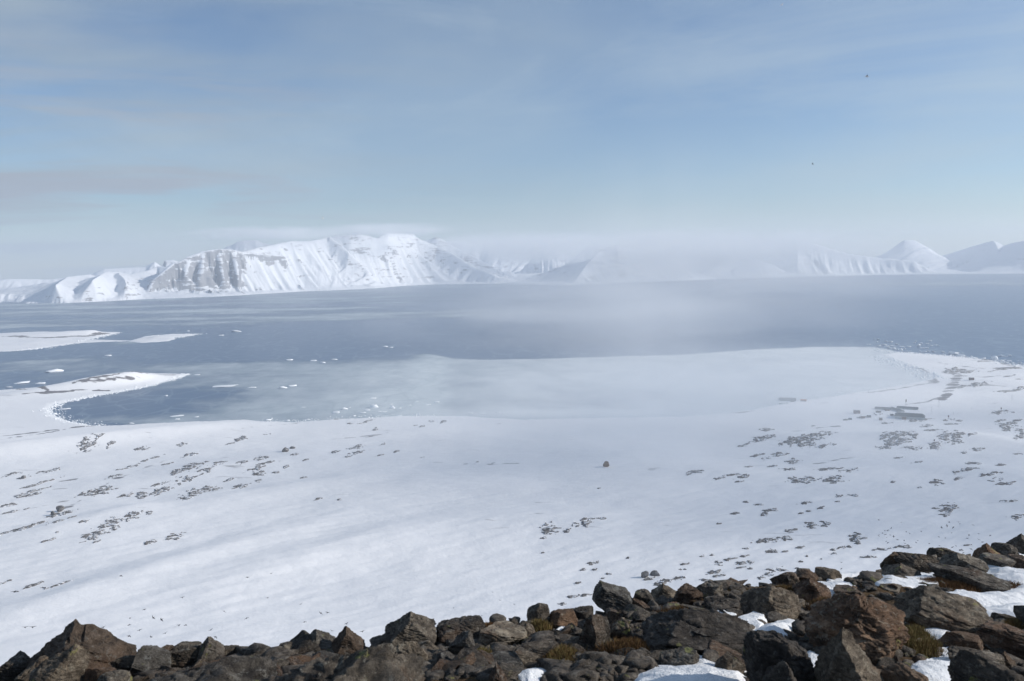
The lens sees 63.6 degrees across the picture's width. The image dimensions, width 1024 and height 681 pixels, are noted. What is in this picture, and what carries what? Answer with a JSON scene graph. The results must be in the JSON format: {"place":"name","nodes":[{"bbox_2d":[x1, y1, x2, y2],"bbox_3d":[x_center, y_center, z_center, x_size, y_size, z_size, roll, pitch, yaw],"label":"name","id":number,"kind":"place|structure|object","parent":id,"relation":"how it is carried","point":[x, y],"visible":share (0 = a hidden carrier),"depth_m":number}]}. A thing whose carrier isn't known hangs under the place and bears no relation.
{"place":"outdoors","nodes":[
{"label":"outdoors","id":0,"kind":"place"},
{"bbox_2d":[0,330,1023,665],"bbox_3d":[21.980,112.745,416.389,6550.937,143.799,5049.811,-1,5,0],"label":"snow ground","id":1,"kind":"structure","parent":0,"point":[434,520],"depth_m":697.85},
{"bbox_2d":[76,433,104,451],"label":"rock outcrop","id":2,"kind":"object","parent":1,"relation":"on","point":[87,444],"visible":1,"depth_m":993.61},
{"bbox_2d":[79,528,104,542],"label":"rock outcrop","id":3,"kind":"object","parent":1,"relation":"on","point":[94,534],"visible":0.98,"depth_m":628.95},
{"bbox_2d":[98,517,120,532],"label":"rock outcrop","id":4,"kind":"object","parent":1,"relation":"on","point":[113,524],"visible":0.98,"depth_m":654.32},
{"bbox_2d":[142,484,180,496],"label":"rock outcrop","id":5,"kind":"object","parent":1,"relation":"on","point":[162,489],"visible":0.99,"depth_m":781.07},
{"bbox_2d":[178,485,219,495],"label":"rock outcrop","id":6,"kind":"object","parent":1,"relation":"on","point":[206,488],"visible":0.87,"depth_m":779.06},
{"bbox_2d":[539,521,560,534],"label":"rock outcrop","id":7,"kind":"object","parent":1,"relation":"on","point":[547,530],"visible":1,"depth_m":617.68},
{"bbox_2d":[785,476,815,483],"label":"rock outcrop","id":8,"kind":"object","parent":1,"relation":"on","point":[801,481],"visible":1,"depth_m":768.63},
{"bbox_2d":[779,431,837,446],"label":"rock outcrop","id":9,"kind":"object","parent":1,"relation":"on","point":[808,436],"visible":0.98,"depth_m":961.62},
{"bbox_2d":[817,475,849,483],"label":"rock outcrop","id":10,"kind":"object","parent":1,"relation":"on","point":[830,480],"visible":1,"depth_m":765.97},
{"bbox_2d":[874,431,917,447],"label":"rock outcrop","id":11,"kind":"object","parent":1,"relation":"on","point":[901,440],"visible":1,"depth_m":941.63},
{"bbox_2d":[880,430,914,439],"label":"rock outcrop","id":12,"kind":"object","parent":1,"relation":"on","point":[885,437],"visible":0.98,"depth_m":956.28},
{"bbox_2d":[894,412,924,419],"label":"station hall","id":13,"kind":"structure","parent":1,"relation":"on","point":[900,415],"depth_m":1090.27},
{"bbox_2d":[931,502,959,512],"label":"rock outcrop","id":14,"kind":"object","parent":1,"relation":"on","point":[948,509],"visible":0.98,"depth_m":669.71},
{"bbox_2d":[936,430,968,442],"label":"rock outcrop","id":15,"kind":"object","parent":1,"relation":"on","point":[945,436],"visible":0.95,"depth_m":949.85},
{"bbox_2d":[0,274,1023,425],"bbox_3d":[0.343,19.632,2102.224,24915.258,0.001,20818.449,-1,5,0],"label":"water","id":16,"kind":"structure","parent":0,"point":[655,349],"depth_m":2161.25},
{"bbox_2d":[0,332,1023,426],"bbox_3d":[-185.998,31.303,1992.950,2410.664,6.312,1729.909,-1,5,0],"label":"brash ice","id":17,"kind":"structure","parent":16,"relation":"on","point":[876,356],"depth_m":1512.66},
{"bbox_2d":[0,232,1023,303],"bbox_3d":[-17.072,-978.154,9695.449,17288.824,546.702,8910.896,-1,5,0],"label":"hills","id":18,"kind":"structure","parent":0,"point":[335,262],"depth_m":8211.78},
{"bbox_2d":[0,0,1023,279],"label":"sky","id":19,"kind":"structure","parent":0,"point":[134,133]},
{"bbox_2d":[184,580,1023,680],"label":"mountainside","id":20,"kind":"structure","parent":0,"point":[867,594],"depth_m":7.21},
{"bbox_2d":[0,650,29,680],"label":"boulder","id":21,"kind":"object","parent":20,"relation":"on","point":[13,668],"visible":0.6,"depth_m":5.92},
{"bbox_2d":[14,656,50,680],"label":"boulder","id":22,"kind":"object","parent":20,"relation":"on","point":[23,675],"visible":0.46,"depth_m":5.73},
{"bbox_2d":[29,643,89,680],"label":"boulder","id":23,"kind":"object","parent":20,"relation":"on","point":[71,663],"visible":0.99,"depth_m":5.53},
{"bbox_2d":[25,619,136,669],"bbox_3d":[-3.173,2.327,6.070,0.764,0.566,0.719,-5,7,-37],"label":"boulder","id":24,"kind":"object","parent":20,"relation":"on","point":[106,647],"visible":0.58,"depth_m":5.99},
{"bbox_2d":[83,667,116,680],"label":"boulder","id":25,"kind":"object","parent":20,"relation":"on","point":[92,674],"visible":0.73,"depth_m":5.56},
{"bbox_2d":[97,670,132,680],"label":"boulder","id":26,"kind":"object","parent":20,"relation":"on","point":[119,675],"visible":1,"depth_m":5.48},
{"bbox_2d":[111,655,135,670],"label":"boulder","id":27,"kind":"object","parent":20,"relation":"on","point":[124,662],"visible":0.44,"depth_m":5.99},
{"bbox_2d":[132,667,159,680],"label":"stone","id":28,"kind":"object","parent":20,"relation":"on","point":[139,678],"visible":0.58,"depth_m":5.79},
{"bbox_2d":[129,645,171,672],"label":"boulder","id":29,"kind":"object","parent":20,"relation":"on","point":[148,657],"visible":0.61,"depth_m":6.00},
{"bbox_2d":[170,641,201,667],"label":"boulder","id":30,"kind":"object","parent":20,"relation":"on","point":[184,654],"visible":0.62,"depth_m":6.13},
{"bbox_2d":[196,636,224,661],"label":"boulder","id":31,"kind":"object","parent":20,"relation":"on","point":[211,648],"visible":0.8,"depth_m":6.15},
{"bbox_2d":[150,655,276,680],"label":"boulder","id":32,"kind":"object","parent":20,"relation":"on","point":[251,668],"visible":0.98,"depth_m":4.65},
{"bbox_2d":[224,645,238,655],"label":"boulder","id":33,"kind":"object","parent":20,"relation":"on","point":[229,649],"visible":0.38,"depth_m":6.29},
{"bbox_2d":[290,630,321,653],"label":"stone","id":34,"kind":"object","parent":20,"relation":"on","point":[302,639],"visible":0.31,"depth_m":6.13},
{"bbox_2d":[309,629,335,648],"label":"boulder","id":35,"kind":"object","parent":20,"relation":"on","point":[322,639],"visible":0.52,"depth_m":6.18},
{"bbox_2d":[260,643,424,680],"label":"boulder","id":36,"kind":"object","parent":20,"relation":"on","point":[384,662],"visible":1,"depth_m":4.16},
{"bbox_2d":[332,626,365,654],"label":"boulder","id":37,"kind":"object","parent":20,"relation":"on","point":[346,640],"visible":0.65,"depth_m":6.12},
{"bbox_2d":[396,641,427,660],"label":"boulder","id":38,"kind":"object","parent":20,"relation":"on","point":[410,647],"visible":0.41,"depth_m":5.43},
{"bbox_2d":[436,651,454,661],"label":"boulder","id":39,"kind":"object","parent":20,"relation":"on","point":[448,655],"visible":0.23,"depth_m":5.53},
{"bbox_2d":[436,615,485,643],"bbox_3d":[-0.395,2.261,6.366,0.390,0.210,0.317,-1,5,0],"label":"boulder","id":40,"kind":"object","parent":20,"relation":"on","point":[452,628],"visible":0.61,"depth_m":6.33},
{"bbox_2d":[448,630,474,654],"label":"boulder","id":41,"kind":"object","parent":20,"relation":"on","point":[460,642],"visible":0.69,"depth_m":5.76},
{"bbox_2d":[478,649,493,663],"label":"stone","id":42,"kind":"object","parent":20,"relation":"on","point":[489,658],"visible":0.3,"depth_m":5.51},
{"bbox_2d":[487,662,507,680],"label":"boulder","id":43,"kind":"object","parent":20,"relation":"on","point":[496,674],"visible":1,"depth_m":4.76},
{"bbox_2d":[499,662,524,678],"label":"stone","id":44,"kind":"object","parent":20,"relation":"on","point":[510,670],"visible":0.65,"depth_m":5.12},
{"bbox_2d":[514,640,558,657],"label":"boulder","id":45,"kind":"object","parent":20,"relation":"on","point":[542,648],"visible":0.5,"depth_m":5.72},
{"bbox_2d":[527,603,549,622],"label":"boulder","id":46,"kind":"object","parent":20,"relation":"on","point":[538,611],"visible":0.67,"depth_m":6.81},
{"bbox_2d":[548,608,577,628],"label":"boulder","id":47,"kind":"object","parent":20,"relation":"on","point":[560,618],"visible":0.65,"depth_m":6.77},
{"bbox_2d":[132,554,1023,680],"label":"rubble","id":48,"kind":"object","parent":20,"relation":"on","point":[631,665],"visible":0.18,"depth_m":5.95},
{"bbox_2d":[270,656,289,666],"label":"stone","id":49,"kind":"object","parent":48,"relation":"on","point":[282,662],"visible":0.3,"depth_m":5.62},
{"bbox_2d":[286,655,312,664],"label":"stone","id":50,"kind":"object","parent":48,"relation":"on","point":[303,658],"visible":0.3,"depth_m":5.70},
{"bbox_2d":[313,650,338,657],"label":"stone","id":51,"kind":"object","parent":48,"relation":"on","point":[325,654],"visible":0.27,"depth_m":5.97},
{"bbox_2d":[382,611,436,646],"bbox_3d":[-0.777,2.213,6.266,0.419,0.299,0.329,-1,5,0],"label":"boulder","id":52,"kind":"object","parent":48,"relation":"on","point":[409,626],"visible":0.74,"depth_m":6.21},
{"bbox_2d":[431,659,449,670],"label":"stone","id":53,"kind":"object","parent":48,"relation":"on","point":[440,663],"visible":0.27,"depth_m":5.29},
{"bbox_2d":[442,660,462,670],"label":"stone","id":54,"kind":"object","parent":48,"relation":"on","point":[455,664],"visible":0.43,"depth_m":5.27},
{"bbox_2d":[451,644,480,664],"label":"stone","id":55,"kind":"object","parent":48,"relation":"on","point":[469,658],"visible":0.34,"depth_m":5.42},
{"bbox_2d":[458,646,488,666],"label":"stone","id":56,"kind":"object","parent":48,"relation":"on","point":[481,660],"visible":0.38,"depth_m":5.44},
{"bbox_2d":[478,620,526,646],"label":"boulder","id":57,"kind":"object","parent":48,"relation":"on","point":[508,632],"visible":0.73,"depth_m":6.21},
{"bbox_2d":[490,650,523,666],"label":"stone","id":58,"kind":"object","parent":48,"relation":"on","point":[508,656],"visible":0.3,"depth_m":5.48},
{"bbox_2d":[515,646,546,664],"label":"stone","id":59,"kind":"object","parent":48,"relation":"on","point":[525,655],"visible":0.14,"depth_m":5.62},
{"bbox_2d":[517,667,545,680],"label":"snow patch","id":60,"kind":"object","parent":48,"relation":"on","point":[532,674],"visible":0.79,"depth_m":5.16},
{"bbox_2d":[569,636,613,650],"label":"stone","id":61,"kind":"object","parent":48,"relation":"on","point":[575,639],"visible":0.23,"depth_m":6.02},
{"bbox_2d":[592,580,632,610],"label":"boulder","id":62,"kind":"object","parent":48,"relation":"on","point":[605,595],"visible":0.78,"depth_m":7.26},
{"bbox_2d":[631,598,649,610],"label":"stone","id":63,"kind":"object","parent":48,"relation":"on","point":[642,604],"visible":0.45,"depth_m":7.26},
{"bbox_2d":[714,580,735,589],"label":"stone","id":64,"kind":"object","parent":48,"relation":"on","point":[726,584],"visible":0.49,"depth_m":8.15},
{"bbox_2d":[882,657,896,665],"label":"stone","id":65,"kind":"object","parent":48,"relation":"on","point":[887,661],"visible":0.39,"depth_m":5.56},
{"bbox_2d":[974,620,1023,657],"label":"boulder","id":66,"kind":"object","parent":48,"relation":"on","point":[1004,636],"visible":0.73,"depth_m":6.54},
{"bbox_2d":[570,605,593,618],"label":"boulder","id":67,"kind":"object","parent":20,"relation":"on","point":[583,612],"visible":0.55,"depth_m":7.00},
{"bbox_2d":[579,614,609,649],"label":"boulder","id":68,"kind":"object","parent":20,"relation":"on","point":[595,629],"visible":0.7,"depth_m":6.00},
{"bbox_2d":[606,608,620,623],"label":"stone","id":69,"kind":"object","parent":20,"relation":"on","point":[612,614],"visible":0.45,"depth_m":6.76},
{"bbox_2d":[610,617,633,639],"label":"boulder","id":70,"kind":"object","parent":20,"relation":"on","point":[620,627],"visible":0.66,"depth_m":6.19},
{"bbox_2d":[623,604,650,621],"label":"stone","id":71,"kind":"object","parent":20,"relation":"on","point":[640,614],"visible":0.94,"depth_m":6.95},
{"bbox_2d":[633,589,653,603],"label":"boulder","id":72,"kind":"object","parent":20,"relation":"on","point":[645,596],"visible":0.46,"depth_m":7.48},
{"bbox_2d":[650,583,675,598],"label":"boulder","id":73,"kind":"object","parent":20,"relation":"on","point":[662,589],"visible":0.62,"depth_m":7.73},
{"bbox_2d":[659,646,699,665],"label":"boulder","id":74,"kind":"object","parent":20,"relation":"on","point":[684,655],"visible":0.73,"depth_m":5.50},
{"bbox_2d":[674,583,702,604],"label":"boulder","id":75,"kind":"object","parent":20,"relation":"on","point":[687,593],"visible":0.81,"depth_m":7.48},
{"bbox_2d":[634,655,745,680],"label":"snow patch","id":76,"kind":"object","parent":20,"relation":"on","point":[702,669],"visible":0.84,"depth_m":5.23},
{"bbox_2d":[641,607,750,654],"bbox_3d":[1.365,2.150,6.005,0.851,0.326,0.626,-1,5,0],"label":"boulder","id":77,"kind":"object","parent":20,"relation":"on","point":[697,630],"visible":0.75,"depth_m":5.93},
{"bbox_2d":[696,579,723,598],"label":"boulder","id":78,"kind":"object","parent":20,"relation":"on","point":[709,587],"visible":0.6,"depth_m":7.70},
{"bbox_2d":[704,596,740,609],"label":"boulder","id":79,"kind":"object","parent":20,"relation":"on","point":[717,602],"visible":0.45,"depth_m":7.11},
{"bbox_2d":[708,639,745,670],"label":"stone","id":80,"kind":"object","parent":20,"relation":"on","point":[719,648],"visible":0.31,"depth_m":5.70},
{"bbox_2d":[715,652,745,673],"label":"boulder","id":81,"kind":"object","parent":20,"relation":"on","point":[727,661],"visible":0.69,"depth_m":5.42},
{"bbox_2d":[477,576,1023,663],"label":"moss","id":82,"kind":"object","parent":20,"relation":"on","point":[926,644],"visible":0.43,"depth_m":6.42},
{"bbox_2d":[738,611,766,629],"bbox_3d":[1.950,2.367,6.816,0.328,0.300,0.984,1,6,17],"label":"snow patch","id":83,"kind":"object","parent":20,"relation":"on","point":[752,617],"visible":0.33,"depth_m":6.75},
{"bbox_2d":[741,585,800,619],"bbox_3d":[2.232,2.282,7.132,0.504,0.322,0.374,0,6,12],"label":"boulder","id":84,"kind":"object","parent":20,"relation":"on","point":[783,601],"visible":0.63,"depth_m":7.08},
{"bbox_2d":[755,618,794,635],"bbox_3d":[2.107,2.361,6.563,0.335,0.353,1.242,2,6,32],"label":"snow patch","id":85,"kind":"object","parent":20,"relation":"on","point":[779,626],"visible":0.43,"depth_m":6.45},
{"bbox_2d":[741,630,814,680],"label":"boulder","id":86,"kind":"object","parent":20,"relation":"on","point":[763,650],"visible":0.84,"depth_m":4.94},
{"bbox_2d":[762,661,796,680],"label":"boulder","id":87,"kind":"object","parent":20,"relation":"on","point":[781,671],"visible":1,"depth_m":4.55},
{"bbox_2d":[770,572,798,586],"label":"boulder","id":88,"kind":"object","parent":20,"relation":"on","point":[789,578],"visible":0.82,"depth_m":8.81},
{"bbox_2d":[796,569,817,579],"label":"boulder","id":89,"kind":"object","parent":20,"relation":"on","point":[803,574],"visible":0.69,"depth_m":9.08},
{"bbox_2d":[792,578,831,601],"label":"boulder","id":90,"kind":"object","parent":20,"relation":"on","point":[808,589],"visible":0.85,"depth_m":8.07},
{"bbox_2d":[814,567,841,579],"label":"boulder","id":91,"kind":"object","parent":20,"relation":"on","point":[824,573],"visible":0.76,"depth_m":9.15},
{"bbox_2d":[818,580,854,594],"bbox_3d":[3.408,2.692,8.767,0.491,0.410,1.545,1,6,23],"label":"snow patch","id":92,"kind":"object","parent":20,"relation":"on","point":[830,584],"visible":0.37,"depth_m":8.71},
{"bbox_2d":[826,571,859,580],"bbox_3d":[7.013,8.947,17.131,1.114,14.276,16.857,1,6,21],"label":"snow patch","id":93,"kind":"object","parent":20,"relation":"on","point":[849,574],"visible":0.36,"depth_m":9.42},
{"bbox_2d":[814,627,883,680],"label":"boulder","id":94,"kind":"object","parent":20,"relation":"on","point":[842,656],"visible":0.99,"depth_m":4.79},
{"bbox_2d":[833,584,864,595],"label":"boulder","id":95,"kind":"object","parent":20,"relation":"on","point":[849,589],"visible":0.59,"depth_m":8.28},
{"bbox_2d":[803,591,910,664],"bbox_3d":[2.538,2.131,6.112,0.710,0.516,0.570,3,7,36],"label":"boulder","id":96,"kind":"object","parent":20,"relation":"on","point":[877,628],"visible":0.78,"depth_m":6.01},
{"bbox_2d":[880,551,899,568],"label":"boulder","id":97,"kind":"object","parent":20,"relation":"on","point":[889,560],"visible":0.45,"depth_m":10.63},
{"bbox_2d":[879,583,902,592],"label":"boulder","id":98,"kind":"object","parent":20,"relation":"on","point":[885,586],"visible":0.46,"depth_m":8.62},
{"bbox_2d":[881,563,920,575],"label":"boulder","id":99,"kind":"object","parent":20,"relation":"on","point":[901,569],"visible":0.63,"depth_m":9.53},
{"bbox_2d":[876,663,928,680],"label":"boulder","id":100,"kind":"object","parent":20,"relation":"on","point":[899,672],"visible":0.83,"depth_m":4.80},
{"bbox_2d":[875,572,938,587],"bbox_3d":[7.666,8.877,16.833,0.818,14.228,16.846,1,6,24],"label":"snow patch","id":101,"kind":"object","parent":20,"relation":"on","point":[912,581],"visible":0.44,"depth_m":9.03},
{"bbox_2d":[893,552,938,572],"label":"boulder","id":102,"kind":"object","parent":20,"relation":"on","point":[917,562],"visible":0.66,"depth_m":10.47},
{"bbox_2d":[911,656,950,680],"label":"snow patch","id":103,"kind":"object","parent":20,"relation":"on","point":[933,669],"visible":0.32,"depth_m":5.58},
{"bbox_2d":[926,547,946,557],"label":"boulder","id":104,"kind":"object","parent":20,"relation":"on","point":[939,551],"visible":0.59,"depth_m":11.52},
{"bbox_2d":[924,628,950,639],"bbox_3d":[3.757,2.539,7.021,0.553,0.428,1.585,3,7,38],"label":"snow patch","id":105,"kind":"object","parent":20,"relation":"on","point":[938,633],"visible":0.12,"depth_m":6.79},
{"bbox_2d":[894,585,992,632],"bbox_3d":[3.689,2.354,7.090,0.762,0.406,0.533,2,6,28],"label":"boulder","id":106,"kind":"object","parent":20,"relation":"on","point":[927,606],"visible":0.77,"depth_m":6.99},
{"bbox_2d":[937,631,983,649],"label":"boulder","id":107,"kind":"object","parent":20,"relation":"on","point":[964,639],"visible":0.59,"depth_m":6.39},
{"bbox_2d":[939,552,988,572],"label":"boulder","id":108,"kind":"object","parent":20,"relation":"on","point":[962,560],"visible":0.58,"depth_m":10.46},
{"bbox_2d":[927,562,1011,591],"bbox_3d":[5.181,2.718,9.386,0.874,0.285,0.500,3,7,37],"label":"boulder","id":109,"kind":"object","parent":20,"relation":"on","point":[984,581],"visible":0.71,"depth_m":9.24},
{"bbox_2d":[947,646,1005,665],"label":"boulder","id":110,"kind":"object","parent":20,"relation":"on","point":[952,651],"visible":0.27,"depth_m":6.00},
{"bbox_2d":[947,648,1023,680],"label":"boulder","id":111,"kind":"object","parent":20,"relation":"on","point":[966,664],"visible":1,"depth_m":5.06},
{"bbox_2d":[948,584,1023,606],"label":"snow patch","id":112,"kind":"object","parent":20,"relation":"on","point":[991,598],"visible":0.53,"depth_m":8.45},
{"bbox_2d":[972,543,999,557],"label":"boulder","id":113,"kind":"object","parent":20,"relation":"on","point":[986,547],"visible":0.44,"depth_m":11.52},
{"bbox_2d":[978,552,1015,566],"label":"boulder","id":114,"kind":"object","parent":20,"relation":"on","point":[999,560],"visible":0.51,"depth_m":10.95},
{"bbox_2d":[984,603,1023,616],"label":"snow patch","id":115,"kind":"object","parent":20,"relation":"on","point":[1007,608],"visible":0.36,"depth_m":7.86},
{"bbox_2d":[990,542,1019,555],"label":"boulder","id":116,"kind":"object","parent":20,"relation":"on","point":[1004,549],"visible":0.65,"depth_m":12.61},
{"bbox_2d":[987,565,1023,583],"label":"snow patch","id":117,"kind":"object","parent":20,"relation":"on","point":[1014,574],"visible":0.39,"depth_m":10.36},
{"bbox_2d":[1001,651,1015,668],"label":"boulder","id":118,"kind":"object","parent":20,"relation":"on","point":[1009,662],"visible":0.44,"depth_m":6.02},
{"bbox_2d":[1006,533,1023,553],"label":"boulder","id":119,"kind":"object","parent":20,"relation":"on","point":[1017,542],"visible":0.55,"depth_m":12.83},
{"bbox_2d":[1007,554,1023,568],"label":"boulder","id":120,"kind":"object","parent":20,"relation":"on","point":[1019,560],"visible":0.42,"depth_m":11.10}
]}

